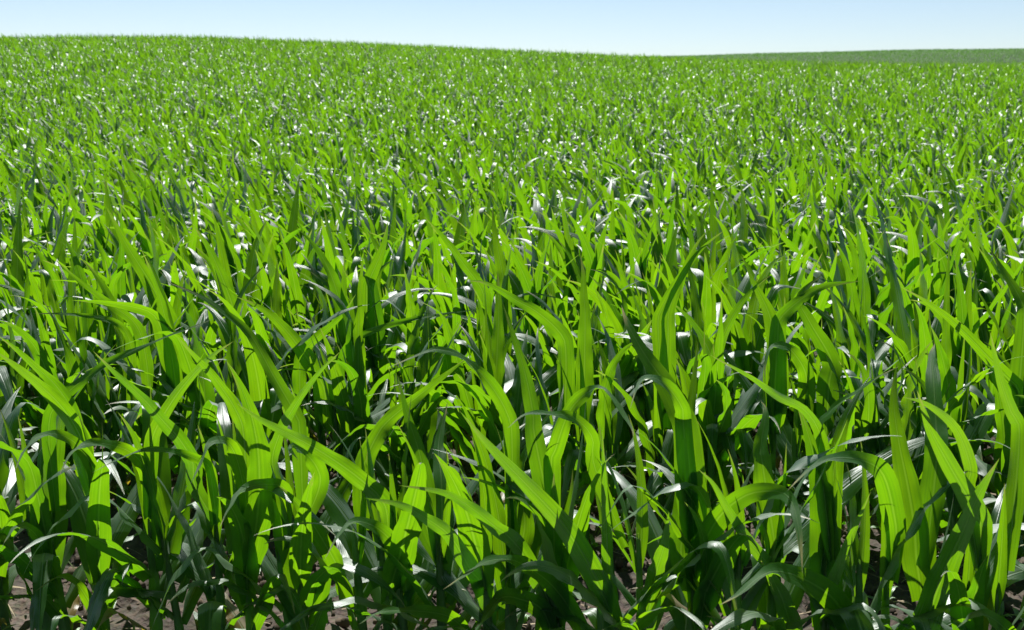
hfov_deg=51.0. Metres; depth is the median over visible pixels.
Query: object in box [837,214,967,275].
corn plant
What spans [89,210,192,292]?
corn plant
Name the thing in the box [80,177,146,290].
corn plant
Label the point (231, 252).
corn plant
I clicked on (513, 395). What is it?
corn plant
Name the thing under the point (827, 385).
corn plant
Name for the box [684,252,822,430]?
corn plant
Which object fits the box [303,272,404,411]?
corn plant
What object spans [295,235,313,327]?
corn plant
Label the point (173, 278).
corn plant
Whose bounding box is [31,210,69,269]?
corn plant
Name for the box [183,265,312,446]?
corn plant
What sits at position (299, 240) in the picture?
corn plant
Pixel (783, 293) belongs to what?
corn plant
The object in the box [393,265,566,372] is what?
corn plant
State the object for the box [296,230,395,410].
corn plant
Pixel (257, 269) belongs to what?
corn plant
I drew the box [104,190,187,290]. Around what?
corn plant
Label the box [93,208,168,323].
corn plant
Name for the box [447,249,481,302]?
corn plant
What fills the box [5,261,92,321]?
corn plant
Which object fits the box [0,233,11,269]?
corn plant
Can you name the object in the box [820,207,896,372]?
corn plant
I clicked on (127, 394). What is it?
corn plant
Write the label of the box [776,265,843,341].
corn plant
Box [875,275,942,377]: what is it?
corn plant
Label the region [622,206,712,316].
corn plant
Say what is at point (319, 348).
corn plant
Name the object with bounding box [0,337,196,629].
corn plant
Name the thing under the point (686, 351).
corn plant
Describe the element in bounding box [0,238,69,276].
corn plant
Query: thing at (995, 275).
corn plant
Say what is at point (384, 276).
corn plant
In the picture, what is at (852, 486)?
corn plant
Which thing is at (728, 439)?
corn plant
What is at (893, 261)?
corn plant
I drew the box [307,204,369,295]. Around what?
corn plant
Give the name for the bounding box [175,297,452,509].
corn plant
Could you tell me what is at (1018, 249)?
corn plant
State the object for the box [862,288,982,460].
corn plant
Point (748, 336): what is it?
corn plant
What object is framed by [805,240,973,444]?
corn plant
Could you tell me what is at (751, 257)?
corn plant
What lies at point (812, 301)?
corn plant
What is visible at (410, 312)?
corn plant
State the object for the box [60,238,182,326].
corn plant
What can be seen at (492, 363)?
corn plant
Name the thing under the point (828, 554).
corn plant
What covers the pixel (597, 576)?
corn plant
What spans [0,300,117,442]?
corn plant
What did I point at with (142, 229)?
corn plant
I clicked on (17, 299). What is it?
corn plant
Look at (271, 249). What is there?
corn plant
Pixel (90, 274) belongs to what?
corn plant
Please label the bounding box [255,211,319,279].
corn plant
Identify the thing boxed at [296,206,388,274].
corn plant
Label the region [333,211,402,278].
corn plant
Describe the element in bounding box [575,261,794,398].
corn plant
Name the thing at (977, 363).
corn plant
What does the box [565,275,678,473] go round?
corn plant
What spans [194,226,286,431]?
corn plant
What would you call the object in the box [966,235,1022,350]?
corn plant
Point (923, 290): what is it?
corn plant
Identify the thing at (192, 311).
corn plant
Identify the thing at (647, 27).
sky
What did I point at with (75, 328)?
corn plant
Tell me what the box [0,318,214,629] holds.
corn plant
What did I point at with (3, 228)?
corn plant
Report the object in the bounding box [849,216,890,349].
corn plant
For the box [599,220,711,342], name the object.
corn plant
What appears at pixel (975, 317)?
corn plant
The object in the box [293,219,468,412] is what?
corn plant
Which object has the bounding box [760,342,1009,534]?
corn plant
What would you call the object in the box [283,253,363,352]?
corn plant
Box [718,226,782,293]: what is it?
corn plant
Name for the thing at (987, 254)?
corn plant
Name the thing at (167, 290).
corn plant
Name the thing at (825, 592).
corn plant
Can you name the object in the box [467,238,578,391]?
corn plant
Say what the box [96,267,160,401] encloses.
corn plant
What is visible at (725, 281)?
corn plant
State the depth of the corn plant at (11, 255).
5.95 m
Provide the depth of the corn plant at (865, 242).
5.74 m
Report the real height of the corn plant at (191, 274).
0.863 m
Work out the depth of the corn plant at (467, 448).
3.66 m
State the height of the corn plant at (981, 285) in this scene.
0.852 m
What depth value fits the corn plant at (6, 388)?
3.63 m
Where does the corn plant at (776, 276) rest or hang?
on the ground
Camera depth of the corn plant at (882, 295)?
5.25 m
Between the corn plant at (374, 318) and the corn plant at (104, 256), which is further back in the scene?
the corn plant at (104, 256)
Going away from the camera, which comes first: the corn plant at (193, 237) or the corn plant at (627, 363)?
the corn plant at (627, 363)
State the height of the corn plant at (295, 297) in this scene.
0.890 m
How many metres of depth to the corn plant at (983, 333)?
4.58 m
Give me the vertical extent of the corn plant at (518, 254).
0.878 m
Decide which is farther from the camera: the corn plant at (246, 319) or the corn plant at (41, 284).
the corn plant at (41, 284)
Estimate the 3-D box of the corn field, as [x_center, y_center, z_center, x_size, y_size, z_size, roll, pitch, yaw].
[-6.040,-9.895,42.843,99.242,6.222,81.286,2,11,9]
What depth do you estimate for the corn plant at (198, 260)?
5.98 m
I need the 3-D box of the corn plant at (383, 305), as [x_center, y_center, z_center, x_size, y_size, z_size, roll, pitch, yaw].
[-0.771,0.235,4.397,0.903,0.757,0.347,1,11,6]
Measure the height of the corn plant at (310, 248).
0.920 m
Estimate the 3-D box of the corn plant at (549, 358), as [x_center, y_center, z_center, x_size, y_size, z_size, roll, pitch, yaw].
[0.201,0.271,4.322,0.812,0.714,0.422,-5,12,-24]
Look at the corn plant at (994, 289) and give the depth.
5.83 m
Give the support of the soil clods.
on the ground
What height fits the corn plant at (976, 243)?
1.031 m
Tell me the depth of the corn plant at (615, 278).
5.52 m
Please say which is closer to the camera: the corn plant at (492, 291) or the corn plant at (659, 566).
the corn plant at (659, 566)
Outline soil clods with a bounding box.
[11,378,1023,629]
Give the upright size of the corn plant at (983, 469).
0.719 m
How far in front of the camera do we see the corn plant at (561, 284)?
5.43 m
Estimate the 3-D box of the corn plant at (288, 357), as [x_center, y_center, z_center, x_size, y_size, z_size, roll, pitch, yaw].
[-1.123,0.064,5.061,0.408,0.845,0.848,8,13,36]
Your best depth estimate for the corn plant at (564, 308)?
4.76 m
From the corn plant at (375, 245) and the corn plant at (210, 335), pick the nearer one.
the corn plant at (210, 335)
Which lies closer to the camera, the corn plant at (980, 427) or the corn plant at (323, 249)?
the corn plant at (980, 427)
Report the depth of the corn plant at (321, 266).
6.37 m
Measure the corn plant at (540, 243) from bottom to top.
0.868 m
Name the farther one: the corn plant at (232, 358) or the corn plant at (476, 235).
the corn plant at (476, 235)
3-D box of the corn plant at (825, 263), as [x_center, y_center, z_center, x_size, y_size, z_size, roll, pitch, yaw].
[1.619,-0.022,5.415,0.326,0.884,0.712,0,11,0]
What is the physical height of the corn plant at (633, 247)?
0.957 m
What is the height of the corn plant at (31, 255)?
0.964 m
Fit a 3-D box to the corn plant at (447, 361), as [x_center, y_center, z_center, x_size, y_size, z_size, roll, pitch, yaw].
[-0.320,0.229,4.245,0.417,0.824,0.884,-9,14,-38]
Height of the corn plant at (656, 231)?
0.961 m
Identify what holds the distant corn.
on the ground
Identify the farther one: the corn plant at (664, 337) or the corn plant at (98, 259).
the corn plant at (98, 259)
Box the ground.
[0,51,1023,629]
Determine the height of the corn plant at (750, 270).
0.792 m
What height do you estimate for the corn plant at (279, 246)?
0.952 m
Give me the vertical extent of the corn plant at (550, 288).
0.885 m
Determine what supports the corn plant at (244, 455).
on the ground
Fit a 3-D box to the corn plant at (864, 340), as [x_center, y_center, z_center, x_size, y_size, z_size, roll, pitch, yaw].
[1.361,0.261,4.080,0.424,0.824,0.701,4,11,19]
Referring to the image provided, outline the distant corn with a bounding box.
[634,48,1023,65]
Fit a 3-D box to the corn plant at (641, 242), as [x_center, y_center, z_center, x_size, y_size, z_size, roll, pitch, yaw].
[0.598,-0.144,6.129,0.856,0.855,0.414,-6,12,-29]
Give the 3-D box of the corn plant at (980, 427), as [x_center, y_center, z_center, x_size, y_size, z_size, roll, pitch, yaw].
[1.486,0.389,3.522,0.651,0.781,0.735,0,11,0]
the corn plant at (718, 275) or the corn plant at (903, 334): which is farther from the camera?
the corn plant at (718, 275)
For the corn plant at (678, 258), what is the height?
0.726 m
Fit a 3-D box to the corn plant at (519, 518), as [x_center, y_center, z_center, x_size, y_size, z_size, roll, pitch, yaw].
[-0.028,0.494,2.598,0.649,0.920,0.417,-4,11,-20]
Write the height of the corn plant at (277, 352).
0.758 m
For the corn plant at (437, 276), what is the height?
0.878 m
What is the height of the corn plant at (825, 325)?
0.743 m
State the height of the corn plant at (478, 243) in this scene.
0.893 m
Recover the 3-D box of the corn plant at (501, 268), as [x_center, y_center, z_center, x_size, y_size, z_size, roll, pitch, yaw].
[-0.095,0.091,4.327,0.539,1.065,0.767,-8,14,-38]
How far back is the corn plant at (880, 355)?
4.04 m
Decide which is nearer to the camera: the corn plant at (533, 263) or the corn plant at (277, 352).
the corn plant at (277, 352)
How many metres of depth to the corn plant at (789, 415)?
4.11 m
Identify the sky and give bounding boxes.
[0,0,1023,56]
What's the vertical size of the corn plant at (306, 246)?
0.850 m
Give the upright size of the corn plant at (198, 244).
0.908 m
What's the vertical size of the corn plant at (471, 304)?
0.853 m
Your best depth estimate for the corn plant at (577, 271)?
4.98 m
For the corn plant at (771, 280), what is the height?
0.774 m
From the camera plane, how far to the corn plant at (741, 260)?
6.13 m
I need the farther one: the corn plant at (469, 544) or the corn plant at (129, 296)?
the corn plant at (129, 296)
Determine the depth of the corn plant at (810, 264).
6.17 m
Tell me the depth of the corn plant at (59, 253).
6.04 m
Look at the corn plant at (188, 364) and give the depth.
3.76 m
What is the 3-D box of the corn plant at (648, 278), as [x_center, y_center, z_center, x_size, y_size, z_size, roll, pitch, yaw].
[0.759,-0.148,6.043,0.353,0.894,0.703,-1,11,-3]
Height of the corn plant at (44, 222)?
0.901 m
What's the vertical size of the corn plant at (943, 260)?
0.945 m
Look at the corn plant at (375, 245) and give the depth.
5.72 m
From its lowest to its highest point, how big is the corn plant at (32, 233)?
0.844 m
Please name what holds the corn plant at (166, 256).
on the ground
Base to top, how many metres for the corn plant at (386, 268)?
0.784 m
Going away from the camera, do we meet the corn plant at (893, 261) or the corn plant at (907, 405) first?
the corn plant at (907, 405)
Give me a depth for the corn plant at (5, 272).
6.15 m
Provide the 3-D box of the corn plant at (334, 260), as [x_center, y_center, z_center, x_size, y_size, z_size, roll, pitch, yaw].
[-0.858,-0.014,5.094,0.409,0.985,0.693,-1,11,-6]
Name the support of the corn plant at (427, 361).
on the ground
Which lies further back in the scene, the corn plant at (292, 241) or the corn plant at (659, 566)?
the corn plant at (292, 241)
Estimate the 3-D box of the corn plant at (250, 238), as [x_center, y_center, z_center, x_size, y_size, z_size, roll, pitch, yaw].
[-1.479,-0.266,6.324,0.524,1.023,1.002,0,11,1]
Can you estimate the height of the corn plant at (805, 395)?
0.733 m
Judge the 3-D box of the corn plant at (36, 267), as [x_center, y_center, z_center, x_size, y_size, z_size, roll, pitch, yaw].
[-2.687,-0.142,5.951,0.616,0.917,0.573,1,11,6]
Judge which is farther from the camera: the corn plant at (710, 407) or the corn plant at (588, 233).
the corn plant at (588, 233)
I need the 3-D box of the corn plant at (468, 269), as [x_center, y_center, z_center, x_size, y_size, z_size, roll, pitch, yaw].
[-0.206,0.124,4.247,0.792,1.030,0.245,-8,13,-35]
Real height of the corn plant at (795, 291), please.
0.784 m
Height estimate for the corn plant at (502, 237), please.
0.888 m
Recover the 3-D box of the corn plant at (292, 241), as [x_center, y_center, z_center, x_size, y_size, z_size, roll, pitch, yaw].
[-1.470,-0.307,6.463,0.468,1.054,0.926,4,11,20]
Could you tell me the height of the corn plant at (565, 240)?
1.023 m
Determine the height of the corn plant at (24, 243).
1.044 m
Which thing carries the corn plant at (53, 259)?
on the ground
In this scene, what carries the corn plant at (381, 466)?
on the ground
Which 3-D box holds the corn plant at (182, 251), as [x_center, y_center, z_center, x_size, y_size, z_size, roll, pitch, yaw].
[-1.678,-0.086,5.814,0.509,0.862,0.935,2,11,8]
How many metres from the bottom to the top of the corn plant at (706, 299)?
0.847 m
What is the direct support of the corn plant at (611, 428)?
on the ground
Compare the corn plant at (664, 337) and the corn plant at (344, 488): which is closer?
the corn plant at (344, 488)
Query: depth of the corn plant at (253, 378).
3.67 m
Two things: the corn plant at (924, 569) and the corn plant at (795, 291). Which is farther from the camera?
the corn plant at (795, 291)
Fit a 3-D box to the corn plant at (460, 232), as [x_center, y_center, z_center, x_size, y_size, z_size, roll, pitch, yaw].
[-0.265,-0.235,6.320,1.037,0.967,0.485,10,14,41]
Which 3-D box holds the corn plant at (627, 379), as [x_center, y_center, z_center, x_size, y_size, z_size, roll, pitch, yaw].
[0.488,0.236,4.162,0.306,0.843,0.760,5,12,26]
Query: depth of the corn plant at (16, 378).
3.89 m
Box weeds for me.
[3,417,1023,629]
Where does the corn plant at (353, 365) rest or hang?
on the ground
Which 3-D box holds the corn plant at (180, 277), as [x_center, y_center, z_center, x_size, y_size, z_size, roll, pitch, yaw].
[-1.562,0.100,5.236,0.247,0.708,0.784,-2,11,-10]
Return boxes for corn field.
[0,32,1023,624]
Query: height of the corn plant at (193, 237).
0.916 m
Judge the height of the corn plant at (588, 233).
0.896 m
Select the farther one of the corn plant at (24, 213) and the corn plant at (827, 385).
the corn plant at (24, 213)
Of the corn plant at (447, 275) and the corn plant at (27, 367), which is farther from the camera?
the corn plant at (447, 275)
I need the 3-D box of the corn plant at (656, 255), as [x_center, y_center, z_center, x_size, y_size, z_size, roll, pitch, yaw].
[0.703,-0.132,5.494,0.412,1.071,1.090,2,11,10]
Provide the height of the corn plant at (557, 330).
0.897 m
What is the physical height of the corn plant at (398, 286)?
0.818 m
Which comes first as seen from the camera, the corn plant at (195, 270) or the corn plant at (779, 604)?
the corn plant at (779, 604)
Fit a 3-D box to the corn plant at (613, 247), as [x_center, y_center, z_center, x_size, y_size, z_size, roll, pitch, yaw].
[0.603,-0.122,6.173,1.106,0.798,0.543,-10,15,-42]
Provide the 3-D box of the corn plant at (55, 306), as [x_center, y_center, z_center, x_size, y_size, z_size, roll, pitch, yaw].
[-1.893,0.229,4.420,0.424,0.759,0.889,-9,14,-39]
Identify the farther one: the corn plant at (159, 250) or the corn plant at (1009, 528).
the corn plant at (159, 250)
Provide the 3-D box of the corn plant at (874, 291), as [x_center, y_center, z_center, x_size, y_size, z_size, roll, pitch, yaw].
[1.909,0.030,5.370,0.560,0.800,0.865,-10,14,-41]
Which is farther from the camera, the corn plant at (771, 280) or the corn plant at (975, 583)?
the corn plant at (771, 280)
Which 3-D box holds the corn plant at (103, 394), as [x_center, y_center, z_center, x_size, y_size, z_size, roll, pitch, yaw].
[-1.428,0.232,3.998,0.988,0.912,0.322,0,11,0]
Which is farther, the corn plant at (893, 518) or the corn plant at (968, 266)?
the corn plant at (968, 266)
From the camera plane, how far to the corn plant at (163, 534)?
2.81 m
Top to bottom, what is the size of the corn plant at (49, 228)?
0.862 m
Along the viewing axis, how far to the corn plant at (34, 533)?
2.85 m
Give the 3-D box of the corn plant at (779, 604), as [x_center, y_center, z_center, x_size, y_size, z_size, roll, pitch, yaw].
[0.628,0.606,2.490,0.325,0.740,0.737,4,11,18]
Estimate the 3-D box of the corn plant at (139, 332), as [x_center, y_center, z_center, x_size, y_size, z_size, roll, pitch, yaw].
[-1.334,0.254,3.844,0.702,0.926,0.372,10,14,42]
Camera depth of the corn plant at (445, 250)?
6.12 m
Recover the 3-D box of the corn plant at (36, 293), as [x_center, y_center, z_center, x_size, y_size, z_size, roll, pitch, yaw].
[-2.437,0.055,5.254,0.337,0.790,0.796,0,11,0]
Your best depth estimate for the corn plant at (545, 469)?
2.58 m
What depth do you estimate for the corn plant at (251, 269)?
5.21 m
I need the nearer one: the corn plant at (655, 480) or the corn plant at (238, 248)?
the corn plant at (655, 480)
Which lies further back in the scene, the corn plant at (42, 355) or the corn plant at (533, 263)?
the corn plant at (533, 263)
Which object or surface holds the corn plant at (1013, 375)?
on the ground
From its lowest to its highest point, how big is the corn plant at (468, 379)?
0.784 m
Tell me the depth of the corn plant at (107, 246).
6.47 m
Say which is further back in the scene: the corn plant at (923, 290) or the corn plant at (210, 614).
the corn plant at (923, 290)
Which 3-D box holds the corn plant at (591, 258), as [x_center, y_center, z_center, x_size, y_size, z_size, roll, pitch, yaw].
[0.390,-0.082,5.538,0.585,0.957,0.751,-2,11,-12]
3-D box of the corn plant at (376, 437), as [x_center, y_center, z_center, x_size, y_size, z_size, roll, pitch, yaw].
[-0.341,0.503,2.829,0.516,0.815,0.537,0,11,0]
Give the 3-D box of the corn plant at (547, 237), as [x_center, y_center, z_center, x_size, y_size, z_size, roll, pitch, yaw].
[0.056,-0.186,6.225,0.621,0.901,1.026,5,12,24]
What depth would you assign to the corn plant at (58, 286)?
5.13 m
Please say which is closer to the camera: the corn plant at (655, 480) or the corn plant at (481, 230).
the corn plant at (655, 480)
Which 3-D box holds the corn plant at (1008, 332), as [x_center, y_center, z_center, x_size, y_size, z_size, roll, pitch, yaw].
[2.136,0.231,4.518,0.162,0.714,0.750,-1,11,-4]
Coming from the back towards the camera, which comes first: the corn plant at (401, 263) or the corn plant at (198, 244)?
the corn plant at (198, 244)
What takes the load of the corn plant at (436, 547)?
on the ground
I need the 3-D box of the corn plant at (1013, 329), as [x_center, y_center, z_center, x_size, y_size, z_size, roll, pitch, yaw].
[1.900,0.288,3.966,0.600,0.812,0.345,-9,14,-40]
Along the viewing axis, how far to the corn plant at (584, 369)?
3.57 m
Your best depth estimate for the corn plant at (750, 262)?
5.87 m
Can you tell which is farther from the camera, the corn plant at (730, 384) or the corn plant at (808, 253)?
the corn plant at (808, 253)
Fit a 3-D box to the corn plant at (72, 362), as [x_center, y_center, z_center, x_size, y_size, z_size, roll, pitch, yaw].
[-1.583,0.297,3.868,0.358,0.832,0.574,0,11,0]
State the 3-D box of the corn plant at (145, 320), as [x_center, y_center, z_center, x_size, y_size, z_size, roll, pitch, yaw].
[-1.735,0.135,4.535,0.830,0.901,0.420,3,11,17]
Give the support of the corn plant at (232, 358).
on the ground
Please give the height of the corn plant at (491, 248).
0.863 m
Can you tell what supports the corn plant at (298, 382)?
on the ground
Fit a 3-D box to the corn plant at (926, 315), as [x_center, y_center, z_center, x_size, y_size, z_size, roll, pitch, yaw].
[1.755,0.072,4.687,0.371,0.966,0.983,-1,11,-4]
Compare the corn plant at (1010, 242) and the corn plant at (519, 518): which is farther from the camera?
the corn plant at (1010, 242)
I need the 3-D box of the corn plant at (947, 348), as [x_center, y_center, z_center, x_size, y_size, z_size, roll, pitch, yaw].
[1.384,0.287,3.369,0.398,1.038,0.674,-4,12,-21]
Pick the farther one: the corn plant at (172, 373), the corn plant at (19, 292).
the corn plant at (19, 292)
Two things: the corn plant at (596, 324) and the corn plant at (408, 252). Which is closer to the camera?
the corn plant at (596, 324)
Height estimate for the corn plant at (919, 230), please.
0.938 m
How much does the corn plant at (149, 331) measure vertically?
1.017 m
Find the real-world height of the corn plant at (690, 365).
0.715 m
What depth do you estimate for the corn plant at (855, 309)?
4.62 m
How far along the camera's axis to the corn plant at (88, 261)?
6.72 m
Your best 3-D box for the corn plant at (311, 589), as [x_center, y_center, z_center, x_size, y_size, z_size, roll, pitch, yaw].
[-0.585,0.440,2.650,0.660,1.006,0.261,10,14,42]
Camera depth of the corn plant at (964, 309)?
4.00 m
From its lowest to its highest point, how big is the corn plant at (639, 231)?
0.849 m
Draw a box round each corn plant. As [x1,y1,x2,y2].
[0,202,57,383]
[0,203,66,315]
[0,207,112,294]
[0,216,50,265]
[0,229,130,337]
[0,230,114,437]
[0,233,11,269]
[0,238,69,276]
[0,244,69,268]
[0,250,53,338]
[0,252,31,435]
[0,259,35,312]
[0,278,77,432]
[0,286,36,495]
[0,288,29,395]
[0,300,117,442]
[0,306,130,490]
[0,311,60,414]
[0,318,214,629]
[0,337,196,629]
[0,366,37,459]
[0,402,76,629]
[0,410,119,629]
[1,189,79,269]
[1,202,23,251]
[1,204,40,237]
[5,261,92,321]
[6,199,42,243]
[10,342,284,629]
[12,269,115,384]
[13,258,233,497]
[15,251,162,428]
[17,191,98,266]
[17,192,90,247]
[18,278,120,477]
[23,209,112,285]
[23,378,225,629]
[24,231,83,263]
[24,241,47,288]
[26,220,137,275]
[26,235,90,292]
[28,216,150,310]
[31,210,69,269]
[33,313,159,507]
[37,201,86,269]
[37,231,139,295]
[43,241,141,393]
[47,260,245,321]
[57,261,197,459]
[59,252,216,485]
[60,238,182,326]
[66,204,187,292]
[66,212,183,388]
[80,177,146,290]
[82,219,139,256]
[86,224,173,296]
[87,266,364,506]
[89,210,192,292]
[89,238,139,272]
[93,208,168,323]
[93,351,334,629]
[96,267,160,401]
[97,276,282,512]
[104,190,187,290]
[106,206,208,400]
[120,193,153,291]
[125,228,177,278]
[128,255,255,444]
[137,205,197,266]
[151,351,368,629]
[154,316,265,397]
[157,237,214,332]
[162,243,187,298]
[162,261,222,336]
[163,247,217,310]
[164,218,217,301]
[166,227,245,266]
[167,282,404,629]
[168,336,294,629]
[171,235,329,408]
[172,200,203,262]
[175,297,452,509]
[177,268,206,336]
[181,208,238,363]
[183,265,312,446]
[184,236,325,370]
[191,193,243,291]
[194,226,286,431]
[198,289,284,510]
[200,229,243,268]
[210,258,268,361]
[216,194,309,269]
[217,280,436,446]
[218,272,401,439]
[227,184,262,255]
[231,219,309,314]
[234,242,269,303]
[235,175,323,279]
[235,206,365,290]
[238,404,478,629]
[241,227,342,268]
[243,213,281,282]
[247,220,283,313]
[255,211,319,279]
[256,375,529,629]
[265,296,399,496]
[265,357,471,629]
[275,227,321,286]
[278,315,482,499]
[281,229,380,269]
[281,309,477,505]
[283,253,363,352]
[291,234,350,271]
[292,394,524,629]
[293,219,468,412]
[294,209,373,384]
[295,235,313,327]
[295,249,470,440]
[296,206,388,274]
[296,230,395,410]
[301,287,465,489]
[303,251,397,503]
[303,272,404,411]
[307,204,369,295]
[317,267,458,400]
[318,207,425,261]
[318,223,406,376]
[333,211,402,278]
[333,303,462,487]
[335,269,471,394]
[345,228,456,353]
[345,283,529,459]
[353,346,637,629]
[356,200,449,267]
[358,241,402,288]
[361,433,635,629]
[364,219,421,293]
[366,301,615,502]
[367,231,423,297]
[367,250,469,319]
[367,279,524,458]
[384,245,467,378]
[386,270,594,505]
[390,206,505,265]
[390,233,482,412]
[391,210,472,278]
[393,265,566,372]
[399,302,633,629]
[402,217,521,418]
[415,196,444,338]
[417,229,452,282]
[419,260,468,310]
[422,190,504,276]
[423,262,651,438]
[433,414,817,629]
[439,202,490,272]
[440,260,496,376]
[440,330,568,503]
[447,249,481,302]
[457,221,494,294]
[458,209,560,333]
[458,210,553,310]
[461,410,736,629]
[463,208,561,294]
[467,211,558,269]
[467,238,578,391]
[469,219,513,291]
[470,234,580,357]
[471,280,590,541]
[473,204,557,400]
[486,213,515,274]
[491,223,545,309]
[504,269,653,449]
[510,209,590,268]
[512,300,601,433]
[515,275,651,437]
[518,211,646,300]
[523,278,577,393]
[525,195,579,325]
[529,254,652,509]
[531,252,569,296]
[532,243,603,366]
[536,256,660,357]
[542,314,652,508]
[543,211,656,297]
[558,215,679,296]
[560,242,639,342]
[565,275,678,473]
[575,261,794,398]
[590,225,658,323]
[592,274,656,474]
[593,229,743,541]
[595,236,650,297]
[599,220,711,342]
[599,421,955,629]
[601,258,649,424]
[601,302,717,441]
[601,305,802,629]
[608,256,725,346]
[609,245,810,440]
[610,333,750,533]
[612,295,814,525]
[616,216,739,257]
[617,252,683,365]
[617,275,780,548]
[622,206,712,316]
[624,213,660,300]
[625,198,687,299]
[625,253,730,397]
[636,187,688,303]
[648,441,968,629]
[661,208,786,312]
[673,210,736,302]
[677,249,689,306]
[678,221,815,315]
[678,246,791,393]
[680,243,762,288]
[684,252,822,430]
[690,307,804,472]
[696,255,800,463]
[699,401,847,629]
[710,355,894,629]
[712,274,915,524]
[717,259,831,359]
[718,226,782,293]
[724,225,781,277]
[726,296,864,469]
[726,333,918,543]
[727,243,761,279]
[737,247,837,359]
[737,268,874,505]
[739,252,796,325]
[742,258,820,362]
[745,311,913,479]
[753,216,885,332]
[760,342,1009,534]
[763,255,831,355]
[765,247,823,286]
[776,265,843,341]
[781,450,996,629]
[789,340,1023,503]
[790,260,882,353]
[792,349,1023,536]
[799,262,825,345]
[800,244,870,302]
[801,217,869,267]
[802,243,984,361]
[803,220,884,342]
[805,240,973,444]
[813,226,947,371]
[818,276,908,416]
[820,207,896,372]
[820,283,922,446]
[827,236,967,274]
[835,213,941,346]
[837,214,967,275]
[844,227,893,327]
[845,242,1023,548]
[846,327,1007,535]
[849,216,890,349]
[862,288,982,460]
[864,333,1023,629]
[870,191,938,356]
[870,252,1023,363]
[871,391,1021,629]
[872,228,985,381]
[872,344,1023,629]
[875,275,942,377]
[876,235,1013,340]
[886,215,1002,316]
[886,233,941,307]
[900,201,970,265]
[900,253,996,443]
[903,248,1023,538]
[916,342,1023,556]
[934,241,1023,379]
[937,247,1023,319]
[939,326,994,484]
[946,255,1004,311]
[950,271,1003,370]
[953,196,998,351]
[955,310,1015,359]
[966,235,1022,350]
[975,287,1015,436]
[979,278,1016,363]
[983,247,1023,351]
[985,239,1021,312]
[988,211,1023,292]
[997,226,1022,257]
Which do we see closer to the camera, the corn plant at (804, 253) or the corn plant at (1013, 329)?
the corn plant at (1013, 329)
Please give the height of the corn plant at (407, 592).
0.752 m
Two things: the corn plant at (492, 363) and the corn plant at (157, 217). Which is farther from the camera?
the corn plant at (157, 217)
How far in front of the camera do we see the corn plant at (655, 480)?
3.45 m
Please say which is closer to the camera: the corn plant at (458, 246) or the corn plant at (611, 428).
the corn plant at (611, 428)
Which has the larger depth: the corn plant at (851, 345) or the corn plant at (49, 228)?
the corn plant at (49, 228)
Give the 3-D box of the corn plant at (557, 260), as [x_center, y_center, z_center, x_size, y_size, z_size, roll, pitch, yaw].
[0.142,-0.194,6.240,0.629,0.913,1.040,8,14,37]
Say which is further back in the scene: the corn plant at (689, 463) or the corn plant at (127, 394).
the corn plant at (127, 394)
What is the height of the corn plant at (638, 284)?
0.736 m
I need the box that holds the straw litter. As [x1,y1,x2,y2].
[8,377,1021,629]
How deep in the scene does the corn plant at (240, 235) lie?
6.60 m
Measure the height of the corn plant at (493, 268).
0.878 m
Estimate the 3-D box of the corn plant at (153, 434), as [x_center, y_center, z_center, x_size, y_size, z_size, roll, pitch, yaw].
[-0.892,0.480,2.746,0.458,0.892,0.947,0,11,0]
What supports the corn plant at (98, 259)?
on the ground
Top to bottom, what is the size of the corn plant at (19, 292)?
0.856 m
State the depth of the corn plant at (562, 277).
4.79 m
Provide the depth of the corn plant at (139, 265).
4.46 m
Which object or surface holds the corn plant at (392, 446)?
on the ground
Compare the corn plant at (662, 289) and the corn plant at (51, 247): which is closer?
the corn plant at (662, 289)
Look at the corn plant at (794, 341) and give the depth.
4.09 m
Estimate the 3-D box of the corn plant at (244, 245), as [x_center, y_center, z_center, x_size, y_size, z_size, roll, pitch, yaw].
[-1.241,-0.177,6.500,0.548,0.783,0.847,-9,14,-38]
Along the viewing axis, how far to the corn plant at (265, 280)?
4.96 m
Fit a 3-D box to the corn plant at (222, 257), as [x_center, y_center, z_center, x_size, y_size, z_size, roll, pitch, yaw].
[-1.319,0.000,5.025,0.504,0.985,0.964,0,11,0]
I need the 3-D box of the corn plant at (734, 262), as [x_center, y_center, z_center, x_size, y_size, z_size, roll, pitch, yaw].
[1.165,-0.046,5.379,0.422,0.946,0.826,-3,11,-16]
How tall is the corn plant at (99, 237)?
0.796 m
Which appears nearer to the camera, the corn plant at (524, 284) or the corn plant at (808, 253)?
the corn plant at (524, 284)
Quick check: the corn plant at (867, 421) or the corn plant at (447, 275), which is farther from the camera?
the corn plant at (447, 275)
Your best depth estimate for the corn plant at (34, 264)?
5.53 m
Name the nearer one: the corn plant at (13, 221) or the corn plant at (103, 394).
the corn plant at (103, 394)
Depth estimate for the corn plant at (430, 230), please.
6.32 m
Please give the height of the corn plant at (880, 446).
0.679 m
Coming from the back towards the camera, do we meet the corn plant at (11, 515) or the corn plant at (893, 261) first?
the corn plant at (893, 261)
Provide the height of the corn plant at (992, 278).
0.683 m
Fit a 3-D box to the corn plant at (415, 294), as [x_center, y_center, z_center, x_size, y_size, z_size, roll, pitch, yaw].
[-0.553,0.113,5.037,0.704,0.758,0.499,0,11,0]
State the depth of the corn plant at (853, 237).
5.73 m
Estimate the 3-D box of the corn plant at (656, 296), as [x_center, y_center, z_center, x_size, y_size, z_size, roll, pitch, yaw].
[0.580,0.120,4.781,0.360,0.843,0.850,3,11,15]
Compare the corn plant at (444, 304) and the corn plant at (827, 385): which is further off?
the corn plant at (444, 304)
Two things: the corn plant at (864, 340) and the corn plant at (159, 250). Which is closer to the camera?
the corn plant at (864, 340)
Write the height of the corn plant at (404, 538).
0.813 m

